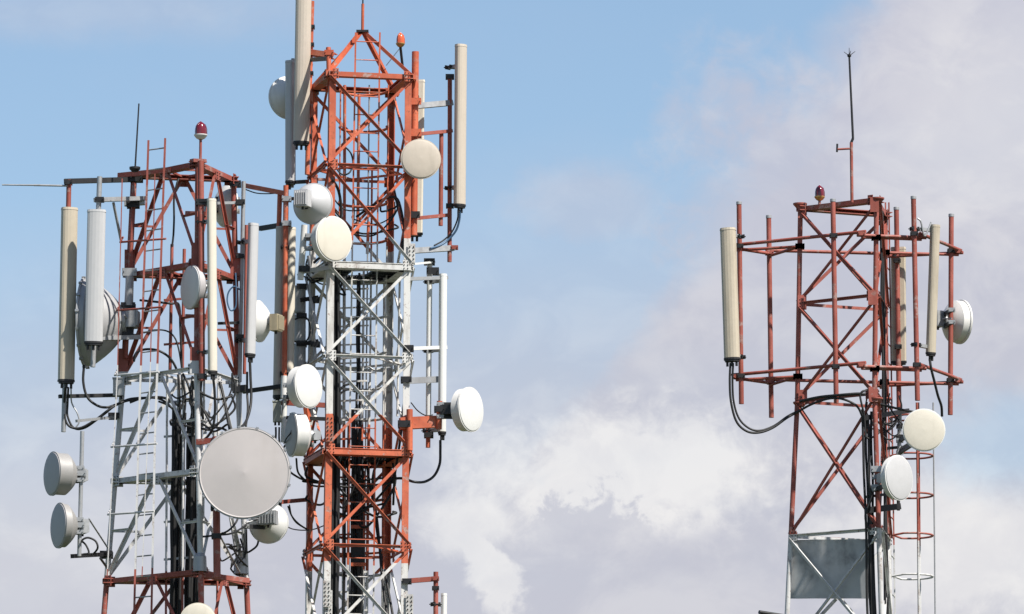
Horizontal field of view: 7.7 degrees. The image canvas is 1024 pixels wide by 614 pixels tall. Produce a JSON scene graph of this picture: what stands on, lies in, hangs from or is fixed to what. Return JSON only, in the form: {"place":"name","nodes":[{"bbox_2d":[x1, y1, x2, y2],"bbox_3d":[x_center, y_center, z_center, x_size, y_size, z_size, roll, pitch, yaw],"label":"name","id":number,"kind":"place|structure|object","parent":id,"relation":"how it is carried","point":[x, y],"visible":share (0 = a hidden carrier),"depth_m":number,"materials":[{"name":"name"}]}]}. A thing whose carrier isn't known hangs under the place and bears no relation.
{"place":"outdoors","nodes":[
{"label":"outdoors","id":0,"kind":"place"},
{"bbox_2d":[0,0,1023,613],"label":"sky","id":1,"kind":"structure","parent":0,"point":[608,467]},
{"label":"ground","id":2,"kind":"structure","parent":0,"visible":0},
{"bbox_2d":[101,158,251,613],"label":"lattice tower","id":3,"kind":"structure","parent":2,"relation":"on","point":[200,567],"depth_m":98.75,"materials":[{"name":"metal"}]},
{"bbox_2d":[70,412,118,568],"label":"antenna mount","id":4,"kind":"object","parent":3,"relation":"attached to","point":[101,555],"visible":1,"depth_m":97.86,"materials":[{"name":"metal"}]},
{"bbox_2d":[43,451,87,495],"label":"microwave dish","id":5,"kind":"object","parent":4,"relation":"attached to","point":[60,477],"visible":1,"depth_m":97.67,"materials":[{"name":"metal"}]},
{"bbox_2d":[50,503,89,547],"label":"microwave dish","id":6,"kind":"object","parent":4,"relation":"attached to","point":[64,530],"visible":1,"depth_m":97.58,"materials":[{"name":"metal"}]},
{"bbox_2d":[58,176,142,431],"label":"antenna mount","id":7,"kind":"object","parent":3,"relation":"attached to","point":[69,182],"visible":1,"depth_m":99.06,"materials":[{"name":"metal"}]},
{"bbox_2d":[57,207,77,388],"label":"panel antenna","id":8,"kind":"object","parent":7,"relation":"attached to","point":[67,300],"visible":1,"depth_m":98.64,"materials":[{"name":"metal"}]},
{"bbox_2d":[63,387,133,429],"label":"cable","id":9,"kind":"object","parent":8,"relation":"hanging from","point":[91,422],"visible":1,"depth_m":98.59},
{"bbox_2d":[90,176,145,366],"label":"antenna mount","id":10,"kind":"object","parent":3,"relation":"attached to","point":[99,199],"visible":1,"depth_m":98.82,"materials":[{"name":"metal"}]},
{"bbox_2d":[84,209,105,349],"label":"panel antenna","id":11,"kind":"object","parent":10,"relation":"attached to","point":[95,266],"visible":1,"depth_m":98.39,"materials":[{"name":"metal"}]},
{"bbox_2d":[112,377,124,398],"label":"radio box","id":12,"kind":"object","parent":3,"relation":"attached to","point":[121,387],"visible":1,"depth_m":98.82,"materials":[{"name":"metal"}]},
{"bbox_2d":[121,182,139,358],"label":"antenna mount","id":13,"kind":"object","parent":3,"relation":"attached to","point":[130,272],"visible":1,"depth_m":99.02,"materials":[{"name":"red paint"}]},
{"bbox_2d":[75,276,139,368],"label":"microwave dish","id":14,"kind":"object","parent":13,"relation":"attached to","point":[130,318],"visible":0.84,"depth_m":98.69,"materials":[{"name":"metal"}]},
{"bbox_2d":[82,365,179,408],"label":"cable","id":15,"kind":"object","parent":3,"relation":"hanging from","point":[94,403],"visible":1,"depth_m":98.66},
{"bbox_2d":[107,138,165,613],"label":"ladder","id":16,"kind":"object","parent":3,"relation":"attached to","point":[150,372],"visible":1,"depth_m":98.30,"materials":[{"name":"metal"}]},
{"bbox_2d":[133,348,180,415],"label":"cable","id":17,"kind":"object","parent":3,"relation":"attached to","point":[173,363],"visible":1,"depth_m":98.76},
{"bbox_2d":[139,299,182,395],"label":"cable","id":18,"kind":"object","parent":3,"relation":"attached to","point":[180,330],"visible":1,"depth_m":98.85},
{"bbox_2d":[169,411,174,613],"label":"feeder cable","id":19,"kind":"object","parent":3,"relation":"hanging from","point":[171,521],"visible":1,"depth_m":98.50,"materials":[{"name":"rubber"}]},
{"bbox_2d":[173,422,177,612],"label":"feeder cable","id":20,"kind":"object","parent":3,"relation":"hanging from","point":[175,501],"visible":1,"depth_m":98.54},
{"bbox_2d":[175,444,178,613],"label":"feeder cable","id":21,"kind":"object","parent":3,"relation":"hanging from","point":[177,511],"visible":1,"depth_m":98.55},
{"bbox_2d":[178,434,181,613],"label":"feeder cable","id":22,"kind":"object","parent":3,"relation":"hanging from","point":[179,569],"visible":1,"depth_m":98.48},
{"bbox_2d":[184,423,188,608],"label":"feeder cable","id":23,"kind":"object","parent":3,"relation":"hanging from","point":[186,506],"visible":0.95,"depth_m":98.59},
{"bbox_2d":[186,418,191,606],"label":"feeder cable","id":24,"kind":"object","parent":3,"relation":"hanging from","point":[188,525],"visible":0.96,"depth_m":98.58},
{"bbox_2d":[187,431,193,604],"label":"feeder cable","id":25,"kind":"object","parent":3,"relation":"hanging from","point":[190,531],"visible":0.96,"depth_m":98.50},
{"bbox_2d":[191,414,195,603],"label":"feeder cable","id":26,"kind":"object","parent":3,"relation":"hanging from","point":[193,544],"visible":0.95,"depth_m":98.53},
{"bbox_2d":[181,603,214,613],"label":"microwave dish","id":27,"kind":"object","parent":3,"relation":"attached to","point":[198,608],"visible":1,"depth_m":97.30,"materials":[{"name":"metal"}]},
{"bbox_2d":[194,121,206,158],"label":"warning lamp","id":28,"kind":"object","parent":3,"relation":"on","point":[200,134],"visible":1,"depth_m":98.51,"materials":[{"name":"red paint"}]},
{"bbox_2d":[195,160,207,380],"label":"antenna mount","id":29,"kind":"object","parent":3,"relation":"attached to","point":[201,202],"visible":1,"depth_m":98.14,"materials":[{"name":"red paint"}]},
{"bbox_2d":[180,265,206,309],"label":"microwave dish","id":30,"kind":"object","parent":29,"relation":"attached to","point":[193,289],"visible":1,"depth_m":98.14,"materials":[{"name":"metal"}]},
{"bbox_2d":[195,198,217,379],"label":"panel antenna","id":31,"kind":"object","parent":29,"relation":"attached to","point":[210,222],"visible":1,"depth_m":98.00,"materials":[{"name":"plastic"}]},
{"bbox_2d":[204,185,239,227],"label":"antenna","id":32,"kind":"object","parent":3,"relation":"attached to","point":[226,190],"visible":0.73,"depth_m":99.79,"materials":[{"name":"metal"}]},
{"bbox_2d":[196,436,249,582],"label":"antenna mount","id":33,"kind":"object","parent":3,"relation":"attached to","point":[216,539],"visible":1,"depth_m":97.62,"materials":[{"name":"red paint"}]},
{"bbox_2d":[197,426,291,519],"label":"microwave dish","id":34,"kind":"object","parent":33,"relation":"attached to","point":[244,472],"visible":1,"depth_m":97.20,"materials":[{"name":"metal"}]},
{"bbox_2d":[217,180,247,425],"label":"antenna mount","id":35,"kind":"object","parent":3,"relation":"attached to","point":[241,322],"visible":0.98,"depth_m":99.40,"materials":[{"name":"red paint"}]},
{"bbox_2d":[234,223,258,362],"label":"panel antenna","id":36,"kind":"object","parent":35,"relation":"attached to","point":[249,339],"visible":1,"depth_m":99.22,"materials":[{"name":"plastic"}]},
{"bbox_2d":[256,300,283,341],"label":"microwave dish","id":37,"kind":"object","parent":35,"relation":"attached to","point":[267,322],"visible":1,"depth_m":99.49,"materials":[{"name":"metal"}]},
{"bbox_2d":[221,519,244,576],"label":"antenna mount","id":38,"kind":"object","parent":3,"relation":"attached to","point":[234,544],"visible":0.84,"depth_m":98.87,"materials":[{"name":"metal"}]},
{"bbox_2d":[242,505,288,543],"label":"microwave dish","id":39,"kind":"object","parent":38,"relation":"attached to","point":[271,527],"visible":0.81,"depth_m":98.72,"materials":[{"name":"metal"}]},
{"bbox_2d":[301,30,415,613],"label":"lattice tower","id":40,"kind":"structure","parent":2,"relation":"on","point":[396,274],"depth_m":101.02,"materials":[{"name":"metal"}]},
{"bbox_2d":[243,183,293,398],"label":"antenna mount","id":41,"kind":"object","parent":40,"relation":"attached to","point":[285,223],"visible":0.88,"depth_m":101.16,"materials":[{"name":"orange paint"}]},
{"bbox_2d":[273,226,288,399],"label":"panel antenna","id":42,"kind":"object","parent":41,"relation":"attached to","point":[277,365],"visible":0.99,"depth_m":101.15,"materials":[{"name":"metal"}]},
{"bbox_2d":[280,227,295,375],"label":"panel antenna","id":43,"kind":"object","parent":41,"relation":"attached to","point":[291,293],"visible":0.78,"depth_m":101.20,"materials":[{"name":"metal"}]},
{"bbox_2d":[291,58,305,187],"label":"antenna mount","id":44,"kind":"object","parent":40,"relation":"attached to","point":[300,182],"visible":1,"depth_m":101.94,"materials":[{"name":"metal"}]},
{"bbox_2d":[268,76,284,118],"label":"microwave dish","id":45,"kind":"object","parent":44,"relation":"attached to","point":[276,96],"visible":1,"depth_m":102.30,"materials":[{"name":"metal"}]},
{"bbox_2d":[285,60,295,189],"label":"panel antenna","id":46,"kind":"object","parent":44,"relation":"attached to","point":[290,165],"visible":1,"depth_m":101.94,"materials":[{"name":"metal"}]},
{"bbox_2d":[294,283,306,366],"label":"cylinder antenna","id":47,"kind":"object","parent":40,"relation":"attached to","point":[300,334],"visible":0.83,"depth_m":101.50,"materials":[{"name":"metal"}]},
{"bbox_2d":[285,412,320,456],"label":"microwave dish","id":48,"kind":"object","parent":40,"relation":"attached to","point":[301,438],"visible":0.99,"depth_m":99.74,"materials":[{"name":"metal"}]},
{"bbox_2d":[281,399,324,442],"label":"antenna mount","id":49,"kind":"object","parent":40,"relation":"attached to","point":[285,404],"visible":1,"depth_m":100.34,"materials":[{"name":"red paint"}]},
{"bbox_2d":[272,400,281,425],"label":"radio box","id":50,"kind":"object","parent":49,"relation":"attached to","point":[276,411],"visible":1,"depth_m":100.34,"materials":[{"name":"metal"}]},
{"bbox_2d":[283,364,321,407],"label":"microwave dish","id":51,"kind":"object","parent":49,"relation":"attached to","point":[303,384],"visible":1,"depth_m":99.82,"materials":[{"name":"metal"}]},
{"bbox_2d":[297,225,329,359],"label":"antenna mount","id":52,"kind":"object","parent":40,"relation":"attached to","point":[303,269],"visible":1,"depth_m":100.56,"materials":[{"name":"orange paint"}]},
{"bbox_2d":[293,183,332,224],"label":"microwave dish","id":53,"kind":"object","parent":52,"relation":"attached to","point":[312,203],"visible":1,"depth_m":100.14,"materials":[{"name":"metal"}]},
{"bbox_2d":[305,216,351,261],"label":"microwave dish","id":54,"kind":"object","parent":52,"relation":"attached to","point":[331,238],"visible":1,"depth_m":100.20,"materials":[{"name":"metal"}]},
{"bbox_2d":[305,1,337,174],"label":"antenna mount","id":55,"kind":"object","parent":40,"relation":"attached to","point":[327,54],"visible":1,"depth_m":101.78,"materials":[{"name":"orange paint"}]},
{"bbox_2d":[293,0,313,149],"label":"panel antenna","id":56,"kind":"object","parent":55,"relation":"attached to","point":[302,118],"visible":1,"depth_m":101.80,"materials":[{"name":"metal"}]},
{"bbox_2d":[331,276,335,613],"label":"feeder cable","id":57,"kind":"object","parent":40,"relation":"hanging from","point":[332,537],"visible":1,"depth_m":100.47,"materials":[{"name":"rubber"}]},
{"bbox_2d":[333,293,337,613],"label":"feeder cable","id":58,"kind":"object","parent":40,"relation":"hanging from","point":[335,440],"visible":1,"depth_m":100.60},
{"bbox_2d":[334,299,339,613],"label":"feeder cable","id":59,"kind":"object","parent":40,"relation":"hanging from","point":[337,467],"visible":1,"depth_m":100.49,"materials":[{"name":"rubber"}]},
{"bbox_2d":[337,311,340,613],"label":"feeder cable","id":60,"kind":"object","parent":40,"relation":"hanging from","point":[338,533],"visible":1,"depth_m":100.46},
{"bbox_2d":[342,460,345,613],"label":"feeder cable","id":61,"kind":"object","parent":40,"relation":"attached to","point":[344,549],"visible":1,"depth_m":100.98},
{"bbox_2d":[350,410,353,612],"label":"feeder cable","id":62,"kind":"object","parent":40,"relation":"hanging from","point":[351,504],"visible":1,"depth_m":101.04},
{"bbox_2d":[353,429,356,612],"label":"feeder cable","id":63,"kind":"object","parent":40,"relation":"hanging from","point":[354,523],"visible":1,"depth_m":101.04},
{"bbox_2d":[355,276,358,447],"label":"feeder cable","id":64,"kind":"object","parent":40,"relation":"attached to","point":[357,364],"visible":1,"depth_m":101.47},
{"bbox_2d":[357,432,360,612],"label":"feeder cable","id":65,"kind":"object","parent":40,"relation":"attached to","point":[358,478],"visible":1,"depth_m":101.02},
{"bbox_2d":[358,273,360,431],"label":"feeder cable","id":66,"kind":"object","parent":40,"relation":"attached to","point":[359,360],"visible":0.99,"depth_m":101.49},
{"bbox_2d":[358,421,361,613],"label":"feeder cable","id":67,"kind":"object","parent":40,"relation":"attached to","point":[360,510],"visible":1,"depth_m":101.00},
{"bbox_2d":[360,441,363,613],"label":"feeder cable","id":68,"kind":"object","parent":40,"relation":"attached to","point":[362,495],"visible":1,"depth_m":101.05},
{"bbox_2d":[338,32,388,613],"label":"ladder","id":69,"kind":"object","parent":40,"relation":"attached to","point":[377,282],"visible":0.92,"depth_m":101.26,"materials":[{"name":"metal"}]},
{"bbox_2d":[365,461,393,613],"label":"cable","id":70,"kind":"object","parent":40,"relation":"attached to","point":[385,576],"visible":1,"depth_m":100.92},
{"bbox_2d":[371,460,388,613],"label":"cable","id":71,"kind":"object","parent":40,"relation":"attached to","point":[380,561],"visible":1,"depth_m":100.98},
{"bbox_2d":[411,51,421,235],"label":"antenna mount","id":72,"kind":"object","parent":40,"relation":"attached to","point":[415,134],"visible":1,"depth_m":101.31,"materials":[{"name":"orange paint"}]},
{"bbox_2d":[411,79,424,241],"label":"panel antenna","id":73,"kind":"object","parent":72,"relation":"attached to","point":[421,127],"visible":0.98,"depth_m":101.53,"materials":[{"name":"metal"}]},
{"bbox_2d":[402,572,438,613],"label":"antenna mount","id":74,"kind":"object","parent":40,"relation":"attached to","point":[434,578],"visible":1,"depth_m":100.29,"materials":[{"name":"red paint"}]},
{"bbox_2d":[401,139,440,178],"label":"microwave dish","id":75,"kind":"object","parent":40,"relation":"attached to","point":[420,158],"visible":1,"depth_m":100.66,"materials":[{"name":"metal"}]},
{"bbox_2d":[401,258,447,447],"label":"antenna mount","id":76,"kind":"object","parent":40,"relation":"attached to","point":[432,273],"visible":1,"depth_m":101.13,"materials":[{"name":"orange paint"}]},
{"bbox_2d":[421,273,446,439],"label":"panel antenna","id":77,"kind":"object","parent":76,"relation":"attached to","point":[442,350],"visible":1,"depth_m":101.09,"materials":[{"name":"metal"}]},
{"bbox_2d":[388,440,441,483],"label":"cable","id":78,"kind":"object","parent":77,"relation":"hanging from","point":[436,471],"visible":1,"depth_m":100.85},
{"bbox_2d":[398,401,450,450],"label":"antenna mount","id":79,"kind":"object","parent":40,"relation":"attached to","point":[409,422],"visible":1,"depth_m":100.51,"materials":[{"name":"orange paint"}]},
{"bbox_2d":[437,387,483,431],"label":"microwave dish","id":80,"kind":"object","parent":79,"relation":"attached to","point":[467,411],"visible":1,"depth_m":100.41,"materials":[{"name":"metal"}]},
{"bbox_2d":[411,74,457,261],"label":"antenna mount","id":81,"kind":"object","parent":40,"relation":"attached to","point":[449,248],"visible":1,"depth_m":101.50,"materials":[{"name":"red paint"}]},
{"bbox_2d":[444,44,466,212],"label":"panel antenna","id":82,"kind":"object","parent":81,"relation":"attached to","point":[459,66],"visible":1,"depth_m":101.49,"materials":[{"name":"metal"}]},
{"bbox_2d":[758,195,892,613],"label":"lattice tower","id":83,"kind":"structure","parent":2,"relation":"on","point":[827,568],"depth_m":102.12,"materials":[{"name":"metal"}]},
{"bbox_2d":[836,50,853,202],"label":"lightning rod","id":84,"kind":"object","parent":83,"relation":"attached to","point":[851,155],"visible":1,"depth_m":102.41,"materials":[{"name":"metal"}]},
{"bbox_2d":[731,361,963,388],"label":"antenna mount","id":85,"kind":"object","parent":83,"relation":"attached to","point":[794,376],"visible":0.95,"depth_m":102.64,"materials":[{"name":"paint"}]},
{"bbox_2d":[720,227,745,366],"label":"panel antenna","id":86,"kind":"object","parent":85,"relation":"attached to","point":[728,237],"visible":1,"depth_m":102.45,"materials":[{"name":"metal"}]},
{"bbox_2d":[729,363,862,433],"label":"cable","id":87,"kind":"object","parent":86,"relation":"hanging from","point":[789,416],"visible":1,"depth_m":102.22,"materials":[{"name":"rubber"}]},
{"bbox_2d":[736,201,744,403],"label":"antenna pipe","id":88,"kind":"object","parent":85,"relation":"attached to","point":[740,373],"visible":1,"depth_m":102.88,"materials":[{"name":"metal"}]},
{"bbox_2d":[765,215,774,417],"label":"antenna pipe","id":89,"kind":"object","parent":85,"relation":"attached to","point":[770,317],"visible":1,"depth_m":103.42,"materials":[{"name":"metal"}]},
{"bbox_2d":[829,198,839,403],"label":"antenna pipe","id":90,"kind":"object","parent":85,"relation":"attached to","point":[833,235],"visible":1,"depth_m":102.02,"materials":[{"name":"metal"}]},
{"bbox_2d":[893,207,901,407],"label":"antenna pipe","id":91,"kind":"object","parent":85,"relation":"attached to","point":[897,298],"visible":0.91,"depth_m":103.61,"materials":[{"name":"metal"}]},
{"bbox_2d":[890,247,906,365],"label":"panel antenna","id":92,"kind":"object","parent":91,"relation":"attached to","point":[902,345],"visible":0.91,"depth_m":103.65,"materials":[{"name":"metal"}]},
{"bbox_2d":[910,196,920,400],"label":"antenna pipe","id":93,"kind":"object","parent":85,"relation":"attached to","point":[916,362],"visible":1,"depth_m":101.86,"materials":[{"name":"metal"}]},
{"bbox_2d":[908,224,939,360],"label":"panel antenna","id":94,"kind":"object","parent":93,"relation":"attached to","point":[929,346],"visible":1,"depth_m":102.02,"materials":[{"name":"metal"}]},
{"bbox_2d":[946,213,954,414],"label":"antenna pipe","id":95,"kind":"object","parent":85,"relation":"attached to","point":[951,252],"visible":1,"depth_m":103.27,"materials":[{"name":"metal"}]},
{"bbox_2d":[937,300,972,343],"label":"microwave dish","id":96,"kind":"object","parent":95,"relation":"attached to","point":[961,322],"visible":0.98,"depth_m":103.32,"materials":[{"name":"metal"}]},
{"bbox_2d":[742,230,963,258],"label":"antenna mount","id":97,"kind":"object","parent":83,"relation":"attached to","point":[777,250],"visible":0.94,"depth_m":102.92,"materials":[{"name":"paint"}]},
{"bbox_2d":[861,409,868,613],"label":"feeder cable","id":98,"kind":"object","parent":83,"relation":"attached to","point":[866,533],"visible":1,"depth_m":101.53,"materials":[{"name":"rubber"}]},
{"bbox_2d":[864,420,870,613],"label":"feeder cable","id":99,"kind":"object","parent":83,"relation":"attached to","point":[866,461],"visible":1,"depth_m":101.60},
{"bbox_2d":[867,420,872,613],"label":"feeder cable","id":100,"kind":"object","parent":83,"relation":"attached to","point":[868,432],"visible":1,"depth_m":101.47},
{"bbox_2d":[868,424,874,613],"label":"feeder cable","id":101,"kind":"object","parent":83,"relation":"attached to","point":[873,603],"visible":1,"depth_m":101.48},
{"bbox_2d":[870,411,876,613],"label":"feeder cable","id":102,"kind":"object","parent":83,"relation":"attached to","point":[872,502],"visible":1,"depth_m":101.63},
{"bbox_2d":[864,466,900,512],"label":"antenna mount","id":103,"kind":"object","parent":83,"relation":"attached to","point":[889,507],"visible":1,"depth_m":101.56,"materials":[{"name":"metal"}]},
{"bbox_2d":[864,455,871,529],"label":"cable","id":104,"kind":"object","parent":103,"relation":"attached to","point":[870,500],"visible":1,"depth_m":101.48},
{"bbox_2d":[872,455,912,500],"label":"microwave dish","id":105,"kind":"object","parent":103,"relation":"attached to","point":[894,477],"visible":1,"depth_m":100.98,"materials":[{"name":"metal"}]},
{"bbox_2d":[880,226,885,603],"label":"feeder cable","id":106,"kind":"object","parent":83,"relation":"attached to","point":[883,379],"visible":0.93,"depth_m":102.35,"materials":[{"name":"rubber"}]},
{"bbox_2d":[882,211,888,613],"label":"feeder cable","id":107,"kind":"object","parent":83,"relation":"attached to","point":[887,607],"visible":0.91,"depth_m":102.39,"materials":[{"name":"rubber"}]},
{"bbox_2d":[861,408,909,454],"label":"antenna mount","id":108,"kind":"object","parent":83,"relation":"attached to","point":[899,426],"visible":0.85,"depth_m":102.85,"materials":[{"name":"metal"}]},
{"bbox_2d":[896,408,945,454],"bbox_3d":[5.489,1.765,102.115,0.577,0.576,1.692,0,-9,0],"label":"microwave dish","id":109,"kind":"object","parent":108,"relation":"attached to","point":[923,430],"visible":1,"depth_m":101.29,"materials":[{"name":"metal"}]},
{"bbox_2d":[885,202,935,613],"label":"ladder","id":110,"kind":"object","parent":83,"relation":"attached to","point":[918,532],"visible":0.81,"depth_m":103.19,"materials":[{"name":"metal"}]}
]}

